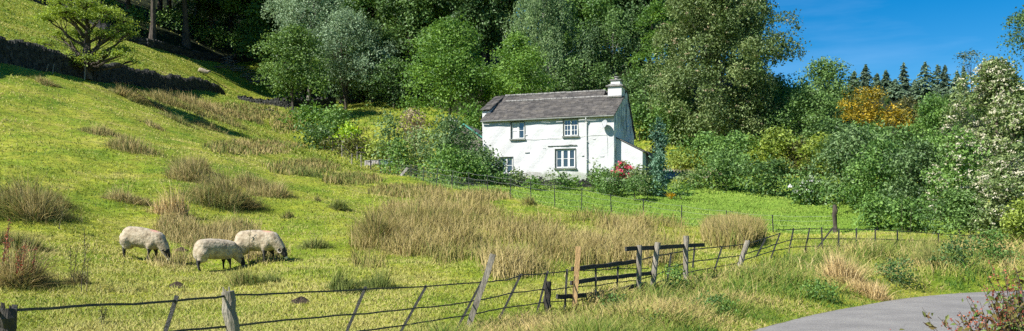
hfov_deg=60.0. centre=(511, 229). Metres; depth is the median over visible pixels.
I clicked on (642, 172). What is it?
garden plant
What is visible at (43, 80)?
rush clump
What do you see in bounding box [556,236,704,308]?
timber fence
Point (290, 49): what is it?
broadleaf tree
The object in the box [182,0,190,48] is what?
woodland tree
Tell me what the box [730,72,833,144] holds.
broadleaf tree
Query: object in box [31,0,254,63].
dry stone wall
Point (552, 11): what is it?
birch tree
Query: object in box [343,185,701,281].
tall grass
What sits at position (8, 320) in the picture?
fence post
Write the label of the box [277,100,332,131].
shrub
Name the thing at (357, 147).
rail fence
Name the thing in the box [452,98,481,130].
shrub
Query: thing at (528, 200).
grass clump
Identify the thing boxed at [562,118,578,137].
window
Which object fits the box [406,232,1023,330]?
verge grass
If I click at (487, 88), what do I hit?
woodland bush
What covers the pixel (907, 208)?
shrub
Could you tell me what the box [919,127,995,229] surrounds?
shrub
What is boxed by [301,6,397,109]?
willow tree
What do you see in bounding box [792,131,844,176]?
shrub
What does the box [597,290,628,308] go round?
verge weed
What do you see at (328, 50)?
woodland tree
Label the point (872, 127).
shrub
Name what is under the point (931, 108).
broadleaf tree
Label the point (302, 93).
woodland tree
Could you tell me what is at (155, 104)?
rush clump
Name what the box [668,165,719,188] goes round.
shrub
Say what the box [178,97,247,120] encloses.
rush clump
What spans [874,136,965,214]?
shrub
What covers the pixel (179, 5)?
woodland bush
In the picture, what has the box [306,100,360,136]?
shrub
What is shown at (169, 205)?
rush clump
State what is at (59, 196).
rush clump
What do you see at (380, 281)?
grass clump
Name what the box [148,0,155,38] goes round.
woodland tree
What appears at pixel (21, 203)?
rush clump
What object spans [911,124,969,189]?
shrub
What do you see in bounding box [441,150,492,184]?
shrub
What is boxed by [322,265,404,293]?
grass clump
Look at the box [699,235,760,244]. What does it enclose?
grass clump
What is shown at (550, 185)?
garden plant
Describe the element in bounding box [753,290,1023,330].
road
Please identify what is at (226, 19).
woodland bush
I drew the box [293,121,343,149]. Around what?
shrub
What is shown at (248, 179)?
rush clump
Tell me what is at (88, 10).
hawthorn tree
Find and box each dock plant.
[0,219,13,267]
[14,244,37,284]
[59,208,67,228]
[68,229,86,282]
[81,242,91,291]
[98,307,107,324]
[246,229,251,263]
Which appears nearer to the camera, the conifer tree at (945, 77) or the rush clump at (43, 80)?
the rush clump at (43, 80)
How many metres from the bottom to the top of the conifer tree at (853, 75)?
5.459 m
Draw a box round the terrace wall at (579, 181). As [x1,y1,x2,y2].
[488,177,626,188]
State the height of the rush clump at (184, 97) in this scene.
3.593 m
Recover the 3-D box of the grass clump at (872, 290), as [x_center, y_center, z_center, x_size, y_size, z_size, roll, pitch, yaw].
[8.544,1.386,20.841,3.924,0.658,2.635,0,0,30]
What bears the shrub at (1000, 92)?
on the ground at (102, 112)
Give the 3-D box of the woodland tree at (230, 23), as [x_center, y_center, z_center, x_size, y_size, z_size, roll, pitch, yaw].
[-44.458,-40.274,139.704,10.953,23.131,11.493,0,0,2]
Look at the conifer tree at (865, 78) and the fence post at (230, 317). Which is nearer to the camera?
the fence post at (230, 317)
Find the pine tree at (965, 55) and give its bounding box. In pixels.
[952,49,980,91]
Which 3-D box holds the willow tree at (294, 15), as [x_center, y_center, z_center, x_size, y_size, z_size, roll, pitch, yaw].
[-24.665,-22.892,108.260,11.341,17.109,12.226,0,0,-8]
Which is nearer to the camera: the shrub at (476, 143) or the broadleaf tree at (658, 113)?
the shrub at (476, 143)
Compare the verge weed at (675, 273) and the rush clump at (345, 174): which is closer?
the verge weed at (675, 273)
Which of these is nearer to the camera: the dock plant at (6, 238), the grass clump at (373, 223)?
the dock plant at (6, 238)
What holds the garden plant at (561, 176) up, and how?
on the ground at (102, 112)
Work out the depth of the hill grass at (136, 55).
85.73 m
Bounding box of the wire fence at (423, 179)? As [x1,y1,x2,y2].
[385,163,836,232]
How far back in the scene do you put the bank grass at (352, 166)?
79.77 m
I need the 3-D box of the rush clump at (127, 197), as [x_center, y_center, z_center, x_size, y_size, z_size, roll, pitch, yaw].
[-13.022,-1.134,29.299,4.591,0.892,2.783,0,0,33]
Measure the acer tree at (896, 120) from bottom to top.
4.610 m
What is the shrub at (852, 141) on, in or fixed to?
on the ground at (102, 112)
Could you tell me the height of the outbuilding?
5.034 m
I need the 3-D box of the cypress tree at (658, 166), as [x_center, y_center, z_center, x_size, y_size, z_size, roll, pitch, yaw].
[9.295,-3.313,56.059,1.609,3.668,1.758,0,0,-15]
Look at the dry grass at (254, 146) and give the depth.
51.97 m
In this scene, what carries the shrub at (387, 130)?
on the ground at (102, 112)
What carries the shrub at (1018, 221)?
on the ground at (102, 112)
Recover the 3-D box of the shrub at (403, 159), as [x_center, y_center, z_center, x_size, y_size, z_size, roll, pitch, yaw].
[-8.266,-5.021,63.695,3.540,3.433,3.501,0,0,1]
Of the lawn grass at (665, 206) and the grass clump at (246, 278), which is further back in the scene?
the lawn grass at (665, 206)
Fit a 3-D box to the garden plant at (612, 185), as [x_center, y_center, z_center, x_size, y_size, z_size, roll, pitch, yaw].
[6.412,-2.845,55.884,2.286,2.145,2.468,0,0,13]
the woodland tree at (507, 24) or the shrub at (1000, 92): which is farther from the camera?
the woodland tree at (507, 24)
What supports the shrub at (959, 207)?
on the ground at (102, 112)
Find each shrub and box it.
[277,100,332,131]
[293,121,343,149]
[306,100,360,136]
[319,132,386,154]
[327,121,367,147]
[355,137,395,160]
[371,107,407,171]
[375,136,420,176]
[387,122,433,176]
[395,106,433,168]
[411,111,486,177]
[412,143,488,185]
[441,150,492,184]
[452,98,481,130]
[457,129,484,175]
[470,144,512,183]
[603,69,647,103]
[629,90,664,123]
[631,102,663,143]
[666,148,706,168]
[668,128,736,167]
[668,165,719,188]
[687,145,762,192]
[702,129,776,170]
[736,152,802,198]
[738,123,808,171]
[782,138,818,176]
[785,168,832,205]
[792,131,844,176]
[793,122,907,209]
[803,116,851,167]
[817,137,927,211]
[825,118,888,157]
[850,187,900,231]
[872,121,923,152]
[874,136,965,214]
[885,197,931,233]
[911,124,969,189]
[915,187,1004,235]
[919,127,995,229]
[932,54,1023,205]
[964,152,1023,238]
[998,196,1023,246]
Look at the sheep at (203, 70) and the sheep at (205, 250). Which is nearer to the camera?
the sheep at (205, 250)
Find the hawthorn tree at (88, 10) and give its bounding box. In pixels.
[22,0,141,80]
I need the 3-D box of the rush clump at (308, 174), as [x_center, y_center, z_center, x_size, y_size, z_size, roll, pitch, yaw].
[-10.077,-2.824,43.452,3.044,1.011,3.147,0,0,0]
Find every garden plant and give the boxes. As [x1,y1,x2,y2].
[484,171,515,186]
[507,167,529,187]
[521,174,547,190]
[541,168,565,189]
[549,169,571,190]
[562,173,583,190]
[584,154,600,191]
[586,164,616,193]
[596,167,630,196]
[619,172,655,199]
[626,163,655,195]
[641,174,663,195]
[669,180,695,198]
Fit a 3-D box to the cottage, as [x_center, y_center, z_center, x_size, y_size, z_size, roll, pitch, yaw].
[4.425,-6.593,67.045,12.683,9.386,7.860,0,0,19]
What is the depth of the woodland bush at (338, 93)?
111.32 m
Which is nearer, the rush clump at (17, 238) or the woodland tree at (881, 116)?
the rush clump at (17, 238)
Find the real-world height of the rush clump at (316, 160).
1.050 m
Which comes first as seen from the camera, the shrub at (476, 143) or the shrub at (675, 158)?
the shrub at (476, 143)
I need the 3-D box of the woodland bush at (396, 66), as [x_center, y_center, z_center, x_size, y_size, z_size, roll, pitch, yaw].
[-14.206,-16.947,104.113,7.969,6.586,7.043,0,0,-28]
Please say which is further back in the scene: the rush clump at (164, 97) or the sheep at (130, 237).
the rush clump at (164, 97)
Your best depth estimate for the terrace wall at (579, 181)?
61.15 m
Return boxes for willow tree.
[260,0,355,99]
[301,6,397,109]
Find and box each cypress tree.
[646,116,669,169]
[646,148,671,196]
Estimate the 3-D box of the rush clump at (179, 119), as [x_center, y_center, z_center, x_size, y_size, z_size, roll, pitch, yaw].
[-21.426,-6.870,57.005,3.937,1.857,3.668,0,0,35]
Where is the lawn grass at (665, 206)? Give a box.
[411,176,991,233]
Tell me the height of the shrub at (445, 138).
5.203 m
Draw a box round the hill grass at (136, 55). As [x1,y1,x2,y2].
[0,0,409,172]
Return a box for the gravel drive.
[663,167,754,178]
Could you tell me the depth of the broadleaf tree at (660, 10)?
97.64 m
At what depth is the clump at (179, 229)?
25.70 m
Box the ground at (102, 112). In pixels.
[0,0,1023,330]
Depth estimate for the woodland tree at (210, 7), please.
129.00 m
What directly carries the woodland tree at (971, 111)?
on the ground at (102, 112)
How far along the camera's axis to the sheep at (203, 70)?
107.95 m
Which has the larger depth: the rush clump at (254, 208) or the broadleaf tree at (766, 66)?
the broadleaf tree at (766, 66)
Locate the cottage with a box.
[480,76,655,181]
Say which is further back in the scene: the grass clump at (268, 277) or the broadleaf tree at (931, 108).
the broadleaf tree at (931, 108)
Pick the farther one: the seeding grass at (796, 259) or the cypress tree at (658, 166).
the cypress tree at (658, 166)
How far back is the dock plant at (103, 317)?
14.08 m
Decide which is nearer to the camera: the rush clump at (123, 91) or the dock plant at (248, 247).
the dock plant at (248, 247)
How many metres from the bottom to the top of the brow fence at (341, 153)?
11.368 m
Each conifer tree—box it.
[845,71,859,94]
[853,64,872,94]
[870,73,885,97]
[879,70,897,100]
[881,79,909,100]
[898,62,915,100]
[909,80,921,101]
[910,62,941,99]
[931,65,950,95]
[934,65,952,101]
[943,70,969,103]
[960,66,970,101]
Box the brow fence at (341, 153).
[281,99,381,172]
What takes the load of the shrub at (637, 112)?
on the ground at (102, 112)
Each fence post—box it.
[0,302,16,330]
[221,286,239,330]
[466,253,495,327]
[543,279,551,314]
[737,240,749,266]
[832,205,837,231]
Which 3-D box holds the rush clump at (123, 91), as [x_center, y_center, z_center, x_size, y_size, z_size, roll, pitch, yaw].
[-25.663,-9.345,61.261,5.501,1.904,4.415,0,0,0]
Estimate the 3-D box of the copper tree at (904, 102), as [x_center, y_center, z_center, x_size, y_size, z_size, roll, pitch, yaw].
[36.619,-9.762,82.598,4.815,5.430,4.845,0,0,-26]
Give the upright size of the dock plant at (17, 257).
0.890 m
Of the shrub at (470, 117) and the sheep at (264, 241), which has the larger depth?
the shrub at (470, 117)
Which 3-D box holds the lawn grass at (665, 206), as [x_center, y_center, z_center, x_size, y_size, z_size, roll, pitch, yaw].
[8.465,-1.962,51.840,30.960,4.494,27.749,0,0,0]
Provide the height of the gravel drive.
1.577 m
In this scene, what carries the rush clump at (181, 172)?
on the ground at (102, 112)
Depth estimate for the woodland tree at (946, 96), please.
111.76 m
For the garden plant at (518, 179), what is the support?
on the ground at (102, 112)
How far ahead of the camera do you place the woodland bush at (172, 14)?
123.86 m
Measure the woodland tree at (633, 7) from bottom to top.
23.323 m
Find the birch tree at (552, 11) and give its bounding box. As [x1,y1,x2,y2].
[501,0,599,92]
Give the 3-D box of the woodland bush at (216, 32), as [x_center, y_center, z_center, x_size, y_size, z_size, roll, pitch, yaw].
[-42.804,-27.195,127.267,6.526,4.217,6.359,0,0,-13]
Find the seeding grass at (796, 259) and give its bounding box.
[616,228,1021,302]
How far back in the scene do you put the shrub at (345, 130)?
79.75 m
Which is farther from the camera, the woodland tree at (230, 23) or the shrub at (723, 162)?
the woodland tree at (230, 23)
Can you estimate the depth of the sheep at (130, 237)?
22.36 m
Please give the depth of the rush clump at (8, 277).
17.42 m
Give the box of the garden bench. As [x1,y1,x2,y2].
[524,172,540,178]
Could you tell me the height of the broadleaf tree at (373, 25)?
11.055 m
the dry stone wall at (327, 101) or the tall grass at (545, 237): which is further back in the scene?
the dry stone wall at (327, 101)
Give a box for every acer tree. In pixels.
[833,85,904,125]
[862,106,917,132]
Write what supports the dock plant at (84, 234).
on the ground at (102, 112)
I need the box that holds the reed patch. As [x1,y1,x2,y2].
[696,210,771,249]
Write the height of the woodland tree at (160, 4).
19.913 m
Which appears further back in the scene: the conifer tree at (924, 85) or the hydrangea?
the conifer tree at (924, 85)
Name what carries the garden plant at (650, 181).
on the ground at (102, 112)
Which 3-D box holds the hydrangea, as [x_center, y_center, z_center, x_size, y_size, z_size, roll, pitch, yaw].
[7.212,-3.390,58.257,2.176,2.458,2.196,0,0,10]
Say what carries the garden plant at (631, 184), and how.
on the ground at (102, 112)
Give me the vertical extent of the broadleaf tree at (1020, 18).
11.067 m
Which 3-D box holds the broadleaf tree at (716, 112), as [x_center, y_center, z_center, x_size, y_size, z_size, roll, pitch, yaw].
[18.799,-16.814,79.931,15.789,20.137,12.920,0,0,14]
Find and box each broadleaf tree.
[247,21,332,109]
[345,16,401,101]
[393,12,505,125]
[479,28,561,99]
[577,6,652,76]
[625,0,681,91]
[634,0,811,145]
[643,90,705,146]
[716,0,800,98]
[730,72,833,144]
[761,85,850,152]
[787,55,871,123]
[895,91,960,167]
[997,5,1023,66]
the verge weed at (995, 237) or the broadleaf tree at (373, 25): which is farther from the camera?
the broadleaf tree at (373, 25)
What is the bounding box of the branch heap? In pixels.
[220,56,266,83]
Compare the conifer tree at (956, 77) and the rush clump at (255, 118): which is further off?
the conifer tree at (956, 77)
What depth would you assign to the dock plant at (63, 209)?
23.84 m
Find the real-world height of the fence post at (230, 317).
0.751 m
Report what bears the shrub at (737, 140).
on the ground at (102, 112)
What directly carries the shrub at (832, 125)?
on the ground at (102, 112)
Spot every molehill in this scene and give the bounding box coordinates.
[167,281,184,287]
[291,296,308,303]
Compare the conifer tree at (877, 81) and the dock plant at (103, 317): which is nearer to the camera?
the dock plant at (103, 317)
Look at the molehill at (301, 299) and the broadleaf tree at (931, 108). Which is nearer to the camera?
the molehill at (301, 299)
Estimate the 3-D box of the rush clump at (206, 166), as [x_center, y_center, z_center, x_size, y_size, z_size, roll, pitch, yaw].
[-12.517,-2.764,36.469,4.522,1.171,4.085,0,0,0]
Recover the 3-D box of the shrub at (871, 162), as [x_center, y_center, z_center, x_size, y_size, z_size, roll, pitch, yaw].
[19.117,-2.640,46.140,5.191,4.336,5.585,0,0,-42]
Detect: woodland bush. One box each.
[83,0,123,15]
[118,4,157,33]
[147,4,188,29]
[165,0,193,17]
[172,11,221,41]
[179,0,215,18]
[191,25,234,51]
[213,8,256,33]
[324,54,368,102]
[359,55,422,107]
[469,61,506,110]
[545,54,603,91]
[580,61,619,89]
[628,69,655,118]
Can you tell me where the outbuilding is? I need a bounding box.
[440,118,481,159]
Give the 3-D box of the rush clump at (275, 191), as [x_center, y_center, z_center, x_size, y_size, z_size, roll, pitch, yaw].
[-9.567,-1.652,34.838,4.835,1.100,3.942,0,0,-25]
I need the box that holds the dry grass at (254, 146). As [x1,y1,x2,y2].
[189,100,512,200]
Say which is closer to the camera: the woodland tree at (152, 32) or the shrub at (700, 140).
the shrub at (700, 140)
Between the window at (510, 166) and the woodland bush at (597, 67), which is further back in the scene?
the woodland bush at (597, 67)
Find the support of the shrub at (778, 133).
on the ground at (102, 112)
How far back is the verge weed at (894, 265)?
22.67 m
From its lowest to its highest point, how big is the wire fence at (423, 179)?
5.500 m
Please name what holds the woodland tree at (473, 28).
on the ground at (102, 112)
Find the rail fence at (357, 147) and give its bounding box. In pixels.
[356,145,381,158]
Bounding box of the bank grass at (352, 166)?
[277,98,840,180]
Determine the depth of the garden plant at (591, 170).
58.30 m
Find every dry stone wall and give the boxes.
[0,36,225,94]
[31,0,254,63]
[237,95,336,108]
[339,85,401,103]
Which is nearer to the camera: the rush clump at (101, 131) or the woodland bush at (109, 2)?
the rush clump at (101, 131)
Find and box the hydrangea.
[611,160,636,187]
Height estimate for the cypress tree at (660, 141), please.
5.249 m
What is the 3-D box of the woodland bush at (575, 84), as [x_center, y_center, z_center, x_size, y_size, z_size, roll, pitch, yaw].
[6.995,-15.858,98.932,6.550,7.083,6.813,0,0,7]
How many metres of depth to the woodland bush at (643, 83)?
91.73 m
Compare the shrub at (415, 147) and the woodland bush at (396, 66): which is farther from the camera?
the woodland bush at (396, 66)
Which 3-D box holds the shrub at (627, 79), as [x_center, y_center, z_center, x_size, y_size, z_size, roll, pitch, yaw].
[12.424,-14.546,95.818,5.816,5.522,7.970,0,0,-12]
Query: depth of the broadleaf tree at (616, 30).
103.39 m
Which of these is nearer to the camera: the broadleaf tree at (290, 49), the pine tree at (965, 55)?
the broadleaf tree at (290, 49)
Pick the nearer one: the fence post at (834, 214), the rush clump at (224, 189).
the rush clump at (224, 189)
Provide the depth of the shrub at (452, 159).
57.15 m
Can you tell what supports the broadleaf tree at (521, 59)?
on the ground at (102, 112)
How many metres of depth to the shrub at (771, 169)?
54.73 m
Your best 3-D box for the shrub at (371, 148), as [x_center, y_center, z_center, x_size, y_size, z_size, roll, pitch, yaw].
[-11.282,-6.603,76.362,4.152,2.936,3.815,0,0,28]
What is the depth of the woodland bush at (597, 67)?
99.42 m
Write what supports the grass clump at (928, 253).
on the ground at (102, 112)
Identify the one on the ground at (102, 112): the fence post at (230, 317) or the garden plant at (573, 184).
the garden plant at (573, 184)
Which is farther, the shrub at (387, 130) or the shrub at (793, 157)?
the shrub at (387, 130)
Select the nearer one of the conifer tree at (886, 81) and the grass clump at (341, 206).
the grass clump at (341, 206)
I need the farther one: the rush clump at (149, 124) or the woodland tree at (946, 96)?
the woodland tree at (946, 96)
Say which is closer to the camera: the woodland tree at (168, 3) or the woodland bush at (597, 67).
the woodland bush at (597, 67)
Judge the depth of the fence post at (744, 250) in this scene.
23.94 m
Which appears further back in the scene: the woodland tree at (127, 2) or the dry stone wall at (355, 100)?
the woodland tree at (127, 2)
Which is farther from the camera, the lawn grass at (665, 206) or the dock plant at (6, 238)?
the lawn grass at (665, 206)
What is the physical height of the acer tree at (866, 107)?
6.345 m
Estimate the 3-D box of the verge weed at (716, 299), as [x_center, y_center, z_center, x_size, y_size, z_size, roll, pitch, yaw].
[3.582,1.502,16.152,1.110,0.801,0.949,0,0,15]
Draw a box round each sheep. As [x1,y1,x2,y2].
[119,226,170,259]
[193,239,245,270]
[198,68,210,73]
[234,230,287,261]
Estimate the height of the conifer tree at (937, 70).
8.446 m
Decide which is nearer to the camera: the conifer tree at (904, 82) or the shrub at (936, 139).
the shrub at (936, 139)
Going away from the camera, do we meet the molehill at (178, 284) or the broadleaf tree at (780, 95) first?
the molehill at (178, 284)
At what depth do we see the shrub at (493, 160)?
59.57 m
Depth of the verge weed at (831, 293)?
19.24 m
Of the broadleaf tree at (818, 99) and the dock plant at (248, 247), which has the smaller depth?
the dock plant at (248, 247)
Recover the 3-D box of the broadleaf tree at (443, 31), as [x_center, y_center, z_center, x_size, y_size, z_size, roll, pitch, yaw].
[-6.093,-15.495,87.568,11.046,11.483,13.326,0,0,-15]
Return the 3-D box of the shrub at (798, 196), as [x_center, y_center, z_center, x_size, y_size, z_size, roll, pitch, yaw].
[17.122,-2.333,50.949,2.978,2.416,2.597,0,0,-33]
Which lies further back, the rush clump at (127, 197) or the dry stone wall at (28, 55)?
the dry stone wall at (28, 55)
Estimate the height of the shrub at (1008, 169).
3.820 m
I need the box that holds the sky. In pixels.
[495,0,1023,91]
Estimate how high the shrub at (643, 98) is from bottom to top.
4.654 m
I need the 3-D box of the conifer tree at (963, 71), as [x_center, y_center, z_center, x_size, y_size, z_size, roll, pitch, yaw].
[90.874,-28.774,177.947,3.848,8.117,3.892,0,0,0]
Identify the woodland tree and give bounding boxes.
[124,0,130,13]
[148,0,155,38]
[157,0,162,9]
[166,0,173,25]
[181,0,242,44]
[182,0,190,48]
[216,0,287,86]
[228,2,246,43]
[270,0,325,94]
[297,0,367,94]
[326,0,408,85]
[372,0,455,98]
[384,0,477,89]
[427,0,519,102]
[430,0,504,83]
[468,1,532,64]
[527,0,595,85]
[551,0,626,89]
[604,0,667,73]
[624,1,675,72]
[662,1,700,53]
[873,106,886,124]
[884,96,890,104]
[943,93,953,104]
[963,92,989,126]
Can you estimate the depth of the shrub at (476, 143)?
64.83 m
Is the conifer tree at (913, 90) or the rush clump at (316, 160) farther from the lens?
the conifer tree at (913, 90)
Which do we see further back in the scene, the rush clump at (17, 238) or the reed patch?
the reed patch
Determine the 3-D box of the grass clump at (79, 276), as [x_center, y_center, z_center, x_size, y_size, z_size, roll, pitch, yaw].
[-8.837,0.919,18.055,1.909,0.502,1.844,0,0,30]
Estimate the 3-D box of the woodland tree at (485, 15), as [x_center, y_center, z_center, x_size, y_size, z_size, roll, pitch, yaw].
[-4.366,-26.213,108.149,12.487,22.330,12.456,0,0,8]
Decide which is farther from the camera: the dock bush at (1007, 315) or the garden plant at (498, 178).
the garden plant at (498, 178)
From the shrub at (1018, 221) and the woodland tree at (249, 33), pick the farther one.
the woodland tree at (249, 33)
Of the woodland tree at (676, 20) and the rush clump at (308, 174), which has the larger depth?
the woodland tree at (676, 20)
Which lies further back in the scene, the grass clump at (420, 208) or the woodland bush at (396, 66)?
the woodland bush at (396, 66)
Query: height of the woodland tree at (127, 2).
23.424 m
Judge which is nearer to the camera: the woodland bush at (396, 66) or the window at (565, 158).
the window at (565, 158)
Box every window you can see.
[499,156,512,174]
[509,121,525,139]
[554,148,576,169]
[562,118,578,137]
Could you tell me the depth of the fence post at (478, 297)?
13.72 m
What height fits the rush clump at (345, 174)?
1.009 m
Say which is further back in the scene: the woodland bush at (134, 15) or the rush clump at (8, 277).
the woodland bush at (134, 15)
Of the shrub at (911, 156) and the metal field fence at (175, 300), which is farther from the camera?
the shrub at (911, 156)
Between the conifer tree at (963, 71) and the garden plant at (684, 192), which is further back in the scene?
the conifer tree at (963, 71)
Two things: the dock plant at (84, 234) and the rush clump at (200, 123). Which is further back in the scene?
the rush clump at (200, 123)
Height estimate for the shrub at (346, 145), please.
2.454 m
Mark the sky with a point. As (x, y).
(882, 35)
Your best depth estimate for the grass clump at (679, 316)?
14.66 m
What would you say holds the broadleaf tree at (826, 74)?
on the ground at (102, 112)
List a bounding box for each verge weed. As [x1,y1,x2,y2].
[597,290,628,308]
[639,308,667,323]
[660,263,691,290]
[687,290,739,316]
[796,274,839,302]
[874,253,918,287]
[923,233,981,270]
[956,226,1023,264]
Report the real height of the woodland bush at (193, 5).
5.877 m
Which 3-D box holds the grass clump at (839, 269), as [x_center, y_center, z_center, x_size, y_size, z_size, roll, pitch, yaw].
[8.205,0.933,21.936,5.484,1.140,4.457,0,0,0]
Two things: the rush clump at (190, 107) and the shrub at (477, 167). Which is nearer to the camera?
the shrub at (477, 167)
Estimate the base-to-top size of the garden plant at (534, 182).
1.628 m
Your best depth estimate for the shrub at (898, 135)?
61.62 m
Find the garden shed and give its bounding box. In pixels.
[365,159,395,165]
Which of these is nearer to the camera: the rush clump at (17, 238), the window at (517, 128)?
the rush clump at (17, 238)
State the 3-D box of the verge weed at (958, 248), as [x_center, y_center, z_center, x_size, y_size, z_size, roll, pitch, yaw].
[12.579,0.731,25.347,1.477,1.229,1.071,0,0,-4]
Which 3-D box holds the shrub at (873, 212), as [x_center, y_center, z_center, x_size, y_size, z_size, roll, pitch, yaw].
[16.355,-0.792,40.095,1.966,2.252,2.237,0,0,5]
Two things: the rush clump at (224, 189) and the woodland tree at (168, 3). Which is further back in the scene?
the woodland tree at (168, 3)
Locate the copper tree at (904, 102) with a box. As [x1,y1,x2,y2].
[879,94,937,139]
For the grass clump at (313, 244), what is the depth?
25.18 m
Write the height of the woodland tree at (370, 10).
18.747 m
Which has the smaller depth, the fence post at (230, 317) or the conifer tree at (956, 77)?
the fence post at (230, 317)
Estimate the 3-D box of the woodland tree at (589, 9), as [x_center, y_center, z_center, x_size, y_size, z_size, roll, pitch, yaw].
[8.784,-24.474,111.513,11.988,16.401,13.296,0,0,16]
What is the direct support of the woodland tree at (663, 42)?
on the ground at (102, 112)
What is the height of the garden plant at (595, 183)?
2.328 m
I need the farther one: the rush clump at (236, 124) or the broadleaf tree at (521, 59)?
the broadleaf tree at (521, 59)
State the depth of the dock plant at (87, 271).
17.22 m
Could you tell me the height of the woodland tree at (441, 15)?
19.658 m
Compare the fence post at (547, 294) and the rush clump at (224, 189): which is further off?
the rush clump at (224, 189)
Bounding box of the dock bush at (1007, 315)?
[890,260,1023,330]
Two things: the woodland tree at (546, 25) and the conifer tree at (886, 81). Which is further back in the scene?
the conifer tree at (886, 81)
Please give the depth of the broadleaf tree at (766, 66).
95.19 m
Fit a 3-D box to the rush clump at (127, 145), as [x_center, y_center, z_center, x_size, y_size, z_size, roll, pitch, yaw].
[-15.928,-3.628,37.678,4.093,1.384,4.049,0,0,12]
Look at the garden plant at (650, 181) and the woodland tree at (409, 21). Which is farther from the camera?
the woodland tree at (409, 21)
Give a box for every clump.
[0,166,129,225]
[0,228,68,251]
[0,232,150,290]
[28,74,65,88]
[38,183,81,210]
[58,265,93,285]
[73,123,128,138]
[89,184,154,206]
[92,132,173,158]
[105,82,153,106]
[123,174,217,217]
[130,89,175,113]
[131,85,203,117]
[136,117,170,132]
[141,199,292,269]
[153,109,209,130]
[153,155,241,186]
[158,94,209,114]
[159,87,222,114]
[160,160,276,213]
[167,150,221,173]
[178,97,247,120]
[186,117,234,136]
[186,191,268,212]
[211,113,254,132]
[212,263,267,286]
[224,106,271,126]
[224,166,296,193]
[243,178,304,199]
[255,270,283,283]
[278,210,295,218]
[281,166,323,177]
[292,232,335,249]
[306,153,329,163]
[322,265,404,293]
[326,194,354,210]
[328,196,397,246]
[337,169,373,181]
[354,266,410,290]
[385,193,465,220]
[508,192,536,205]
[653,308,711,325]
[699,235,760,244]
[802,245,929,287]
[839,277,909,301]
[902,238,998,268]
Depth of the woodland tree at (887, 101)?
127.85 m
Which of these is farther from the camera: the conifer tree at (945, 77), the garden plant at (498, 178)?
the conifer tree at (945, 77)
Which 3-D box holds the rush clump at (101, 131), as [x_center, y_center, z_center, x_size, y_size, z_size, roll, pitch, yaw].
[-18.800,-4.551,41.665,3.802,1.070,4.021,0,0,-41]
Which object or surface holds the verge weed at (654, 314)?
on the ground at (102, 112)
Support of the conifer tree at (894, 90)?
on the ground at (102, 112)
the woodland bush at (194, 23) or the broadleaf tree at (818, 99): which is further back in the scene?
the woodland bush at (194, 23)
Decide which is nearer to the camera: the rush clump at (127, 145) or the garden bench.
the rush clump at (127, 145)
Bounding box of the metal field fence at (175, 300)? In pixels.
[11,227,978,330]
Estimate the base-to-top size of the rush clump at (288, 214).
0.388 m
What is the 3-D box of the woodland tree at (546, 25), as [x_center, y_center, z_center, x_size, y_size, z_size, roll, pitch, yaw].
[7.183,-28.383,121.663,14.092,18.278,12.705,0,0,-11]

